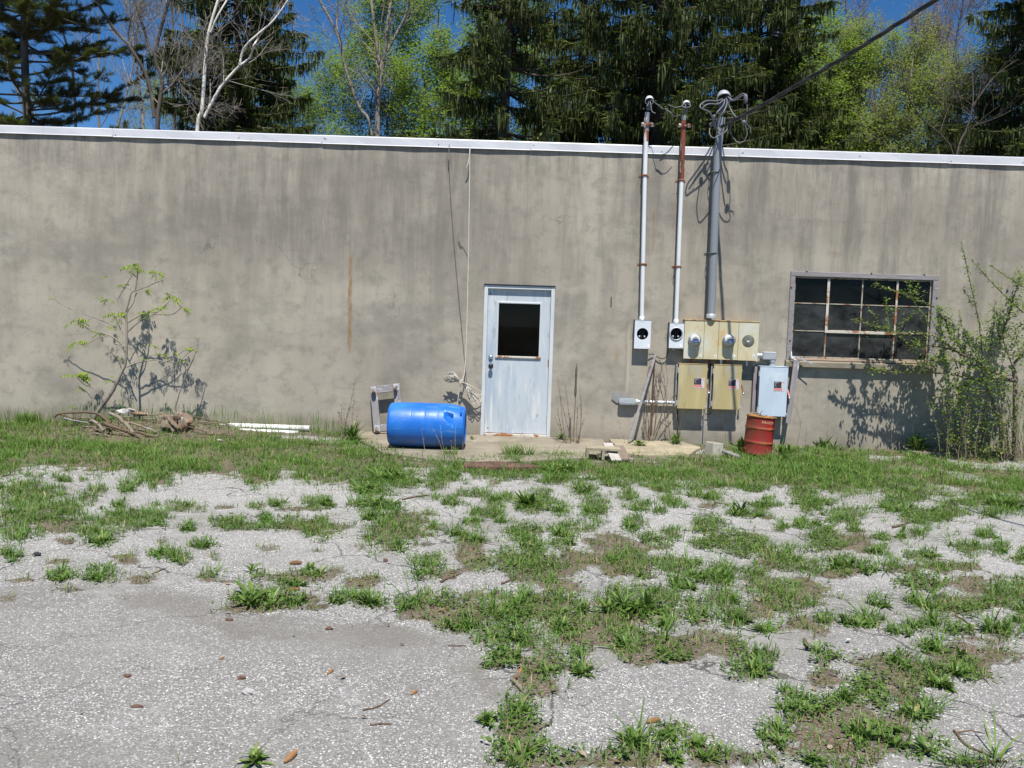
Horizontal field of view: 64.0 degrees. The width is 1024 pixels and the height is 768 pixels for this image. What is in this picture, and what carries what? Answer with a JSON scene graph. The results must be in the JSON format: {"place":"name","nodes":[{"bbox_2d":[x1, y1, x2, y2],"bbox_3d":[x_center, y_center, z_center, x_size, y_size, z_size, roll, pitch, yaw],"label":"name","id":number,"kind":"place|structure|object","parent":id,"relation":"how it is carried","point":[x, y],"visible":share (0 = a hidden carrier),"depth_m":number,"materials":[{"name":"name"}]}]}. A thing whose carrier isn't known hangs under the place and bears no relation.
{"place":"outdoors","nodes":[
{"label":"outdoors","id":0,"kind":"place"},
{"bbox_2d":[0,0,1022,153],"label":"sky","id":1,"kind":"structure","parent":0,"point":[895,8],"materials":[{"name":"blue"}]},
{"bbox_2d":[0,420,1023,767],"bbox_3d":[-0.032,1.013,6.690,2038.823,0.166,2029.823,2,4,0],"label":"ground","id":2,"kind":"structure","parent":0,"point":[168,636],"depth_m":4.00,"materials":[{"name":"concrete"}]},
{"bbox_2d":[0,0,156,128],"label":"pine tree","id":3,"kind":"object","parent":2,"relation":"on","point":[28,26],"visible":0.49,"depth_m":23.54,"materials":[{"name":"green plant"}]},
{"bbox_2d":[32,8,126,126],"bbox_3d":[-14.667,-7.794,26.114,4.428,14.387,2.405,3,4,21],"label":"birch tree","id":4,"kind":"object","parent":2,"relation":"on","point":[72,73],"visible":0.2,"depth_m":26.11,"materials":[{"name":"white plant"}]},
{"bbox_2d":[86,528,114,545],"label":"weed clump","id":5,"kind":"object","parent":2,"relation":"on","point":[96,538],"visible":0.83,"depth_m":5.53,"materials":[{"name":"green plant"}]},
{"bbox_2d":[64,2,138,127],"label":"bare tree","id":6,"kind":"object","parent":2,"relation":"on","point":[98,116],"visible":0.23,"depth_m":32.76,"materials":[{"name":"grey plant"}]},
{"bbox_2d":[48,263,199,423],"bbox_3d":[-5.099,-0.478,10.780,2.007,2.224,0.484,1,4,-6],"label":"sapling","id":7,"kind":"object","parent":2,"relation":"on","point":[82,376],"visible":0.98,"depth_m":10.73,"materials":[{"name":"green plant"}]},
{"bbox_2d":[83,0,175,128],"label":"bare tree","id":8,"kind":"object","parent":2,"relation":"on","point":[134,108],"visible":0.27,"depth_m":31.55,"materials":[{"name":"grey plant"}]},
{"bbox_2d":[105,0,163,129],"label":"bare tree","id":9,"kind":"object","parent":2,"relation":"on","point":[141,118],"visible":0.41,"depth_m":31.74,"materials":[{"name":"grey plant"}]},
{"bbox_2d":[65,0,254,131],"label":"bare tree","id":10,"kind":"object","parent":2,"relation":"on","point":[156,114],"visible":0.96,"depth_m":22.97,"materials":[{"name":"grey plant"}]},
{"bbox_2d":[144,0,191,130],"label":"bare tree","id":11,"kind":"object","parent":2,"relation":"on","point":[174,116],"visible":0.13,"depth_m":30.28,"materials":[{"name":"grey plant"}]},
{"bbox_2d":[123,74,226,131],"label":"leafy tree","id":12,"kind":"object","parent":2,"relation":"on","point":[157,82],"visible":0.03,"depth_m":36.59,"materials":[{"name":"green plant"}]},
{"bbox_2d":[159,412,192,431],"bbox_3d":[-4.342,0.516,10.540,0.438,0.318,0.270,2,4,0],"label":"rotten log","id":13,"kind":"object","parent":2,"relation":"on","point":[172,420],"visible":0.83,"depth_m":10.48,"materials":[{"name":"brown wood"}]},
{"bbox_2d":[138,4,216,129],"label":"bare tree","id":14,"kind":"object","parent":2,"relation":"on","point":[184,47],"visible":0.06,"depth_m":28.19,"materials":[{"name":"grey plant"}]},
{"bbox_2d":[131,0,326,134],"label":"spruce tree","id":15,"kind":"object","parent":2,"relation":"on","point":[252,119],"visible":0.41,"depth_m":26.42,"materials":[{"name":"green plant"}]},
{"bbox_2d":[155,0,314,130],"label":"birch tree","id":16,"kind":"object","parent":2,"relation":"on","point":[205,48],"visible":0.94,"depth_m":22.61,"materials":[{"name":"white plant"}]},
{"bbox_2d":[227,579,292,611],"bbox_3d":[-1.379,1.154,4.484,0.408,0.111,0.341,2,4,0],"label":"weed clump","id":17,"kind":"object","parent":2,"relation":"on","point":[272,593],"visible":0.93,"depth_m":4.45,"materials":[{"name":"green plant"}]},
{"bbox_2d":[221,423,309,430],"bbox_3d":[-3.297,0.572,10.931,1.186,0.082,0.074,2,4,-1],"label":"white pipe","id":18,"kind":"object","parent":2,"relation":"on","point":[297,428],"visible":0.75,"depth_m":10.90,"materials":[{"name":"plastic"}]},
{"bbox_2d":[185,19,377,135],"bbox_3d":[-9.050,-7.722,32.140,7.814,13.753,4.365,0,4,-19],"label":"leafy tree","id":19,"kind":"object","parent":2,"relation":"on","point":[325,80],"visible":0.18,"depth_m":32.60,"materials":[{"name":"green plant"}]},
{"bbox_2d":[252,53,370,135],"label":"leafy tree","id":20,"kind":"object","parent":2,"relation":"on","point":[326,113],"visible":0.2,"depth_m":32.40,"materials":[{"name":"green plant"}]},
{"bbox_2d":[282,0,377,136],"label":"bare tree","id":21,"kind":"object","parent":2,"relation":"on","point":[337,34],"visible":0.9,"depth_m":24.08,"materials":[{"name":"grey plant"}]},
{"bbox_2d":[252,47,419,136],"bbox_3d":[-6.706,-6.844,31.933,5.631,12.192,6.963,4,5,33],"label":"leafy tree","id":22,"kind":"object","parent":2,"relation":"on","point":[371,105],"visible":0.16,"depth_m":31.47,"materials":[{"name":"green plant"}]},
{"bbox_2d":[338,382,359,438],"bbox_3d":[-2.092,0.394,10.521,0.288,0.929,0.079,2,4,0],"label":"dead weed","id":23,"kind":"object","parent":2,"relation":"on","point":[349,408],"visible":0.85,"depth_m":10.52,"materials":[{"name":"plant"}]},
{"bbox_2d":[337,420,366,439],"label":"tufted weed","id":24,"kind":"object","parent":2,"relation":"on","point":[351,432],"visible":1,"depth_m":10.47,"materials":[{"name":"green plant"}]},
{"bbox_2d":[354,588,379,606],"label":"weed clump","id":25,"kind":"object","parent":2,"relation":"on","point":[368,598],"visible":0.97,"depth_m":4.49,"materials":[{"name":"green plant"}]},
{"bbox_2d":[319,0,428,136],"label":"forked tree","id":26,"kind":"object","parent":2,"relation":"on","point":[381,63],"visible":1,"depth_m":23.57,"materials":[{"name":"grey plant"}]},
{"bbox_2d":[321,0,547,139],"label":"leafy tree","id":27,"kind":"object","parent":2,"relation":"on","point":[450,85],"visible":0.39,"depth_m":28.78,"materials":[{"name":"green plant"}]},
{"bbox_2d":[335,0,536,140],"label":"leafy tree","id":28,"kind":"object","parent":2,"relation":"on","point":[408,27],"visible":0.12,"depth_m":31.66,"materials":[{"name":"green plant"}]},
{"bbox_2d":[375,0,543,140],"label":"leafy tree","id":29,"kind":"object","parent":2,"relation":"on","point":[444,47],"visible":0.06,"depth_m":33.23,"materials":[{"name":"green plant"}]},
{"bbox_2d":[356,431,606,463],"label":"concrete slab","id":30,"kind":"structure","parent":2,"relation":"on","point":[479,446],"depth_m":10.12,"materials":[{"name":"concrete"}]},
{"bbox_2d":[370,383,401,432],"bbox_3d":[-1.693,0.327,11.049,0.491,0.674,0.229,2,4,0],"label":"metal frame","id":31,"kind":"object","parent":30,"relation":"on","point":[374,392],"visible":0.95,"depth_m":11.09,"materials":[{"name":"metal"}]},
{"bbox_2d":[387,402,466,447],"bbox_3d":[-1.030,0.501,9.993,0.927,0.543,0.543,2,4,0],"label":"blue drum","id":32,"kind":"object","parent":30,"relation":"on","point":[407,422],"visible":0.98,"depth_m":9.77,"materials":[{"name":"plastic"}]},
{"bbox_2d":[393,0,601,143],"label":"spruce tree","id":33,"kind":"object","parent":2,"relation":"on","point":[521,18],"visible":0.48,"depth_m":23.41,"materials":[{"name":"green plant"}]},
{"bbox_2d":[477,625,525,641],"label":"weed clump","id":34,"kind":"object","parent":2,"relation":"on","point":[497,633],"visible":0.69,"depth_m":4.06,"materials":[{"name":"green plant"}]},
{"bbox_2d":[464,461,540,470],"bbox_3d":[-0.102,0.890,8.924,0.829,0.032,0.405,2,4,0],"label":"metal plate","id":35,"kind":"object","parent":2,"relation":"on","point":[490,463],"visible":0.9,"depth_m":8.83,"materials":[{"name":"metal"}]},
{"bbox_2d":[1,445,1014,767],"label":"stone chips","id":36,"kind":"object","parent":2,"relation":"on","point":[399,605],"visible":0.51,"depth_m":4.74,"materials":[{"name":"stone"}]},
{"bbox_2d":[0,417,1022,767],"bbox_3d":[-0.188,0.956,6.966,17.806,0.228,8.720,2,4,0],"label":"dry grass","id":37,"kind":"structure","parent":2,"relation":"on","point":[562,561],"depth_m":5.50,"materials":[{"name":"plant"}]},
{"bbox_2d":[0,125,1023,453],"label":"concrete building","id":38,"kind":"structure","parent":2,"relation":"on","point":[314,275],"depth_m":11.12,"materials":[{"name":"paint"}]},
{"bbox_2d":[444,145,481,404],"bbox_3d":[-0.621,-1.426,11.010,0.528,3.539,0.112,1,4,-7],"label":"hanging cable","id":39,"kind":"object","parent":38,"relation":"hanging from","point":[470,394],"visible":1,"depth_m":11.09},
{"bbox_2d":[480,284,555,436],"bbox_3d":[0.075,-0.302,11.232,0.972,2.100,0.150,2,4,0],"label":"door","id":40,"kind":"structure","parent":38,"relation":"in","point":[516,395],"depth_m":11.24,"materials":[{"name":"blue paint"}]},
{"bbox_2d":[633,319,650,349],"bbox_3d":[1.764,-0.665,11.117,0.227,0.420,0.118,2,4,0],"label":"meter socket","id":41,"kind":"object","parent":38,"relation":"attached to","point":[642,336],"visible":0.99,"depth_m":11.07,"materials":[{"name":"white metal"}]},
{"bbox_2d":[612,392,674,404],"bbox_3d":[1.811,0.203,11.190,0.885,0.170,0.096,2,4,0],"label":"wall conduit","id":42,"kind":"object","parent":38,"relation":"attached to","point":[617,397],"depth_m":11.17,"materials":[{"name":"grey metal"}]},
{"bbox_2d":[637,96,678,320],"bbox_3d":[1.899,-2.326,10.875,0.549,2.968,0.214,5,5,40],"label":"service mast","id":43,"kind":"object","parent":38,"relation":"attached to","point":[647,123],"visible":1,"depth_m":10.94,"materials":[{"name":"white metal"}]},
{"bbox_2d":[667,322,683,349],"bbox_3d":[2.223,-0.649,11.112,0.204,0.374,0.128,2,4,0],"label":"meter socket","id":44,"kind":"object","parent":38,"relation":"attached to","point":[675,335],"visible":0.99,"depth_m":11.07,"materials":[{"name":"white metal"}]},
{"bbox_2d":[668,100,690,323],"bbox_3d":[2.191,-2.281,10.870,0.216,2.952,0.453,4,5,33],"label":"service mast","id":45,"kind":"object","parent":38,"relation":"attached to","point":[686,105],"visible":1,"depth_m":10.94,"materials":[{"name":"white metal"}]},
{"bbox_2d":[673,363,709,408],"bbox_3d":[2.450,0.028,11.133,0.454,0.616,0.181,2,4,0],"label":"disconnect switch","id":46,"kind":"object","parent":38,"relation":"attached to","point":[691,386],"visible":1,"depth_m":11.07,"materials":[{"name":"beige metal"}]},
{"bbox_2d":[676,364,707,408],"bbox_3d":[2.433,0.036,11.077,0.397,0.608,0.022,2,4,1],"label":"door","id":47,"kind":"structure","parent":46,"relation":"in","point":[692,378],"depth_m":11.07,"materials":[{"name":"beige metal"}]},
{"bbox_2d":[682,319,759,365],"bbox_3d":[2.821,-0.559,11.111,1.010,0.606,0.140,2,4,0],"label":"meter cabinet","id":48,"kind":"object","parent":38,"relation":"attached to","point":[712,333],"visible":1,"depth_m":11.05,"materials":[{"name":"beige metal"}]},
{"bbox_2d":[688,334,700,345],"bbox_3d":[2.458,-0.589,10.997,0.172,0.172,0.096,2,4,0],"label":"electric meter","id":49,"kind":"object","parent":48,"relation":"attached to","point":[694,339],"visible":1,"depth_m":10.97,"materials":[{"name":"metal"}]},
{"bbox_2d":[722,334,735,346],"bbox_3d":[2.918,-0.584,10.996,0.172,0.172,0.096,2,4,0],"label":"electric meter","id":50,"kind":"object","parent":48,"relation":"attached to","point":[728,340],"visible":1,"depth_m":10.97,"materials":[{"name":"metal"}]},
{"bbox_2d":[699,90,750,317],"bbox_3d":[2.697,-2.371,10.789,0.674,2.999,0.526,2,4,0],"label":"service mast","id":51,"kind":"object","parent":38,"relation":"attached to","point":[723,99],"visible":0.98,"depth_m":10.87,"materials":[{"name":"grey metal"}]},
{"bbox_2d":[720,0,938,128],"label":"service cable","id":52,"kind":"object","parent":51,"relation":"attached to","point":[875,37],"visible":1,"depth_m":8.49,"materials":[{"name":"black rubber"}]},
{"bbox_2d":[708,364,743,409],"bbox_3d":[2.919,0.040,11.132,0.447,0.611,0.181,2,4,0],"label":"disconnect switch","id":53,"kind":"object","parent":38,"relation":"attached to","point":[725,386],"visible":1,"depth_m":11.07,"materials":[{"name":"beige metal"}]},
{"bbox_2d":[711,365,741,409],"bbox_3d":[2.902,0.047,11.077,0.391,0.603,0.022,2,4,1],"label":"door","id":54,"kind":"structure","parent":53,"relation":"in","point":[726,390],"depth_m":11.07,"materials":[{"name":"beige metal"}]},
{"bbox_2d":[751,365,790,416],"bbox_3d":[3.523,0.097,11.130,0.479,0.680,0.191,2,4,0],"label":"disconnect switch","id":55,"kind":"object","parent":38,"relation":"attached to","point":[770,391],"visible":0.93,"depth_m":11.07,"materials":[{"name":"grey metal"}]},
{"bbox_2d":[758,352,776,365],"bbox_3d":[3.447,-0.339,11.117,0.258,0.194,0.098,2,4,0],"label":"conduit elbow","id":56,"kind":"object","parent":55,"relation":"on","point":[770,357],"visible":0.98,"depth_m":11.07,"materials":[{"name":"grey metal"}]},
{"bbox_2d":[757,367,787,416],"bbox_3d":[3.521,0.105,11.070,0.392,0.672,0.022,2,4,1],"label":"door","id":57,"kind":"structure","parent":55,"relation":"in","point":[773,381],"depth_m":11.06,"materials":[{"name":"grey metal"}]},
{"bbox_2d":[785,351,812,423],"bbox_3d":[3.885,0.050,11.113,0.328,0.976,0.118,2,4,0],"label":"hanging board","id":58,"kind":"object","parent":38,"relation":"attached to","point":[794,375],"visible":1,"depth_m":11.09,"materials":[{"name":"metal"}]},
{"bbox_2d":[784,271,938,370],"bbox_3d":[4.764,-0.864,11.144,2.040,1.308,0.125,2,4,0],"label":"window","id":59,"kind":"structure","parent":38,"relation":"in","point":[828,362],"depth_m":11.14,"materials":[{"name":"beige paint"}]},
{"bbox_2d":[3,419,1022,767],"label":"leaf litter","id":60,"kind":"object","parent":2,"relation":"on","point":[549,605],"visible":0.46,"depth_m":4.54,"materials":[{"name":"brown plant"}]},
{"bbox_2d":[2,442,1023,767],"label":"weeds","id":61,"kind":"object","parent":2,"relation":"on","point":[486,718],"visible":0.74,"depth_m":5.05,"materials":[{"name":"green plant"}]},
{"bbox_2d":[532,659,560,678],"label":"weed clump","id":62,"kind":"object","parent":2,"relation":"on","point":[543,663],"visible":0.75,"depth_m":3.71,"materials":[{"name":"green plant"}]},
{"bbox_2d":[511,6,605,142],"bbox_3d":[1.604,-8.315,35.666,5.095,15.093,7.545,2,4,0],"label":"leafy tree","id":63,"kind":"object","parent":2,"relation":"on","point":[550,64],"visible":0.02,"depth_m":33.84,"materials":[{"name":"green plant"}]},
{"bbox_2d":[548,615,572,633],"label":"weed clump","id":64,"kind":"object","parent":2,"relation":"on","point":[563,625],"visible":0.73,"depth_m":4.24,"materials":[{"name":"green plant"}]},
{"bbox_2d":[555,383,583,443],"bbox_3d":[0.750,0.471,10.705,0.394,1.065,0.081,2,4,0],"label":"dead weed","id":65,"kind":"object","parent":2,"relation":"on","point":[569,420],"visible":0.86,"depth_m":10.70,"materials":[{"name":"brown plant"}]},
{"bbox_2d":[508,0,650,142],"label":"spruce tree","id":66,"kind":"object","parent":2,"relation":"on","point":[581,26],"visible":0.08,"depth_m":30.92,"materials":[{"name":"green plant"}]},
{"bbox_2d":[585,445,620,461],"bbox_3d":[1.074,0.842,9.704,0.400,0.190,0.200,2,4,3],"label":"concrete block","id":67,"kind":"object","parent":2,"relation":"on","point":[602,449],"depth_m":9.61,"materials":[{"name":"beige concrete"}]},
{"bbox_2d":[603,443,620,460],"bbox_3d":[1.179,0.801,9.667,0.120,0.152,0.448,1,4,-8],"label":"plank","id":68,"kind":"object","parent":67,"relation":"on","point":[613,455],"visible":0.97,"depth_m":9.58,"materials":[{"name":"wood"}]},
{"bbox_2d":[595,590,645,612],"bbox_3d":[0.595,1.192,4.525,0.323,0.128,0.221,0,5,-27],"label":"weed clump","id":69,"kind":"object","parent":2,"relation":"on","point":[619,601],"visible":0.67,"depth_m":4.53,"materials":[{"name":"green plant"}]},
{"bbox_2d":[610,631,635,649],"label":"weed clump","id":70,"kind":"object","parent":2,"relation":"on","point":[622,637],"visible":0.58,"depth_m":4.02,"materials":[{"name":"green plant"}]},
{"bbox_2d":[619,586,668,616],"bbox_3d":[0.729,1.192,4.516,0.310,0.142,0.303,2,4,0],"label":"weed clump","id":71,"kind":"object","parent":2,"relation":"on","point":[647,599],"visible":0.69,"depth_m":4.48,"materials":[{"name":"green plant"}]},
{"bbox_2d":[610,439,699,458],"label":"broken paving","id":72,"kind":"structure","parent":2,"relation":"on","point":[669,447],"depth_m":10.52,"materials":[{"name":"concrete"}]},
{"bbox_2d":[627,355,656,442],"bbox_3d":[1.747,0.190,10.997,0.038,1.169,0.563,6,6,44],"label":"wooden strip","id":73,"kind":"object","parent":72,"relation":"on","point":[641,400],"visible":1,"depth_m":10.98,"materials":[{"name":"wood"}]},
{"bbox_2d":[642,360,677,439],"bbox_3d":[2.016,0.221,11.146,0.460,1.117,0.114,2,4,0],"label":"dead weed","id":74,"kind":"object","parent":72,"relation":"on","point":[646,434],"visible":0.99,"depth_m":11.16,"materials":[{"name":"brown plant"}]},
{"bbox_2d":[518,0,801,148],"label":"spruce tree","id":75,"kind":"object","parent":2,"relation":"on","point":[658,60],"visible":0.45,"depth_m":24.17,"materials":[{"name":"green plant"}]},
{"bbox_2d":[653,723,681,743],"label":"weed clump","id":76,"kind":"object","parent":2,"relation":"on","point":[669,730],"visible":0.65,"depth_m":3.12,"materials":[{"name":"green plant"}]},
{"bbox_2d":[705,441,722,457],"bbox_3d":[2.520,0.830,10.232,0.167,0.210,0.154,0,4,-24],"label":"flue tile","id":77,"kind":"object","parent":2,"relation":"on","point":[716,447],"visible":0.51,"depth_m":10.17,"materials":[{"name":"ceramic"}]},
{"bbox_2d":[611,48,870,150],"bbox_3d":[8.905,-6.720,30.544,11.537,13.126,6.078,0,4,-23],"label":"leafy tree","id":78,"kind":"object","parent":2,"relation":"on","point":[819,94],"visible":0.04,"depth_m":31.16,"materials":[{"name":"green plant"}]},
{"bbox_2d":[742,414,776,455],"bbox_3d":[3.132,0.644,10.376,0.406,0.517,0.378,2,4,0],"label":"red drum","id":79,"kind":"object","parent":2,"relation":"on","point":[759,435],"visible":0.92,"depth_m":10.22,"materials":[{"name":"orange paint"}]},
{"bbox_2d":[740,652,778,676],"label":"weed clump","id":80,"kind":"object","parent":2,"relation":"on","point":[753,663],"visible":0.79,"depth_m":3.72,"materials":[{"name":"green plant"}]},
{"bbox_2d":[691,0,867,151],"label":"spruce tree","id":81,"kind":"object","parent":2,"relation":"on","point":[794,41],"visible":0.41,"depth_m":27.44,"materials":[{"name":"green plant"}]},
{"bbox_2d":[771,699,814,712],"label":"weed clump","id":82,"kind":"object","parent":2,"relation":"on","point":[781,706],"visible":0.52,"depth_m":3.38,"materials":[{"name":"green plant"}]},
{"bbox_2d":[763,0,896,146],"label":"budding tree","id":83,"kind":"object","parent":2,"relation":"on","point":[846,3],"visible":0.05,"depth_m":34.02,"materials":[{"name":"green plant"}]},
{"bbox_2d":[751,0,925,152],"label":"leafy tree","id":84,"kind":"object","parent":2,"relation":"on","point":[823,27],"visible":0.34,"depth_m":30.04,"materials":[{"name":"green plant"}]},
{"bbox_2d":[754,0,952,151],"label":"budding tree","id":85,"kind":"object","parent":2,"relation":"on","point":[930,25],"visible":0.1,"depth_m":31.64,"materials":[{"name":"green plant"}]},
{"bbox_2d":[838,612,873,627],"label":"weed clump","id":86,"kind":"object","parent":2,"relation":"on","point":[843,617],"visible":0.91,"depth_m":4.43,"materials":[{"name":"green plant"}]},
{"bbox_2d":[841,4,949,153],"bbox_3d":[16.794,-8.511,36.803,3.927,16.300,7.048,0,4,-20],"label":"budding tree","id":87,"kind":"object","parent":2,"relation":"on","point":[908,69],"visible":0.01,"depth_m":34.46,"materials":[{"name":"green plant"}]},
{"bbox_2d":[801,10,1022,154],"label":"leafy tree","id":88,"kind":"object","parent":2,"relation":"on","point":[903,126],"visible":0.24,"depth_m":28.92,"materials":[{"name":"green plant"}]},
{"bbox_2d":[882,730,942,755],"bbox_3d":[1.512,1.348,3.080,0.230,0.073,0.130,3,4,15],"label":"weed clump","id":89,"kind":"object","parent":2,"relation":"on","point":[919,741],"visible":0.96,"depth_m":3.09,"materials":[{"name":"green plant"}]},
{"bbox_2d":[841,0,991,153],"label":"budding tree","id":90,"kind":"object","parent":2,"relation":"on","point":[965,5],"visible":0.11,"depth_m":32.88,"materials":[{"name":"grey plant"}]},
{"bbox_2d":[817,0,1023,156],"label":"leafy tree","id":91,"kind":"object","parent":2,"relation":"on","point":[871,27],"visible":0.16,"depth_m":29.93,"materials":[{"name":"green plant"}]},
{"bbox_2d":[897,698,943,719],"bbox_3d":[1.667,1.332,3.350,0.162,0.071,0.148,0,4,-22],"label":"weed clump","id":92,"kind":"object","parent":2,"relation":"on","point":[918,706],"visible":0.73,"depth_m":3.35,"materials":[{"name":"green plant"}]},
{"bbox_2d":[900,609,940,627],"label":"weed clump","id":93,"kind":"object","parent":2,"relation":"on","point":[931,616],"visible":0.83,"depth_m":4.45,"materials":[{"name":"green plant"}]},
{"bbox_2d":[831,19,1023,156],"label":"leafy tree","id":94,"kind":"object","parent":2,"relation":"on","point":[893,146],"visible":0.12,"depth_m":28.05,"materials":[{"name":"green plant"}]},
{"bbox_2d":[916,636,955,654],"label":"weed clump","id":95,"kind":"object","parent":2,"relation":"on","point":[928,643],"visible":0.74,"depth_m":4.09,"materials":[{"name":"green plant"}]},
{"bbox_2d":[851,241,1023,462],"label":"leafy shrub","id":96,"kind":"object","parent":2,"relation":"on","point":[1003,444],"visible":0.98,"depth_m":10.63,"materials":[{"name":"green plant"}]},
{"bbox_2d":[920,668,958,693],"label":"weed clump","id":97,"kind":"object","parent":2,"relation":"on","point":[943,679],"visible":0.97,"depth_m":3.64,"materials":[{"name":"green plant"}]},
{"bbox_2d":[882,31,1004,154],"bbox_3d":[12.146,-4.982,24.243,4.162,10.731,1.932,1,4,-10],"label":"bare tree","id":98,"kind":"object","parent":2,"relation":"on","point":[925,121],"visible":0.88,"depth_m":24.10,"materials":[{"name":"grey plant"}]},
{"bbox_2d":[904,448,1009,456],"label":"broken paving","id":99,"kind":"structure","parent":2,"relation":"on","point":[927,451],"depth_m":10.98,"materials":[{"name":"concrete"}]},
{"bbox_2d":[901,431,934,450],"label":"dock plant","id":100,"kind":"object","parent":99,"relation":"on","point":[916,442],"visible":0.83,"depth_m":11.04,"materials":[{"name":"green plant"}]},
{"bbox_2d":[900,0,1020,150],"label":"budding tree","id":101,"kind":"object","parent":2,"relation":"on","point":[951,43],"visible":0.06,"depth_m":38.55,"materials":[{"name":"green plant"}]},
{"bbox_2d":[901,33,1023,154],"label":"bare tree","id":102,"kind":"object","parent":2,"relation":"on","point":[971,107],"visible":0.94,"depth_m":23.61,"materials":[{"name":"brown plant"}]},
{"bbox_2d":[953,729,989,755],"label":"ground twig","id":103,"kind":"object","parent":2,"relation":"on","point":[960,738],"visible":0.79,"depth_m":3.18,"materials":[{"name":"wood"}]},
{"bbox_2d":[925,0,1023,156],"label":"spruce tree","id":104,"kind":"object","parent":2,"relation":"on","point":[1010,92],"visible":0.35,"depth_m":25.26,"materials":[{"name":"green plant"}]},
{"bbox_2d":[971,613,1012,636],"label":"weed clump","id":105,"kind":"object","parent":2,"relation":"on","point":[987,622],"visible":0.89,"depth_m":4.39,"materials":[{"name":"green plant"}]},
{"bbox_2d":[0,397,1023,767],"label":"grass","id":106,"kind":"structure","parent":0,"point":[862,475],"depth_m":6.28,"materials":[{"name":"green plant"}]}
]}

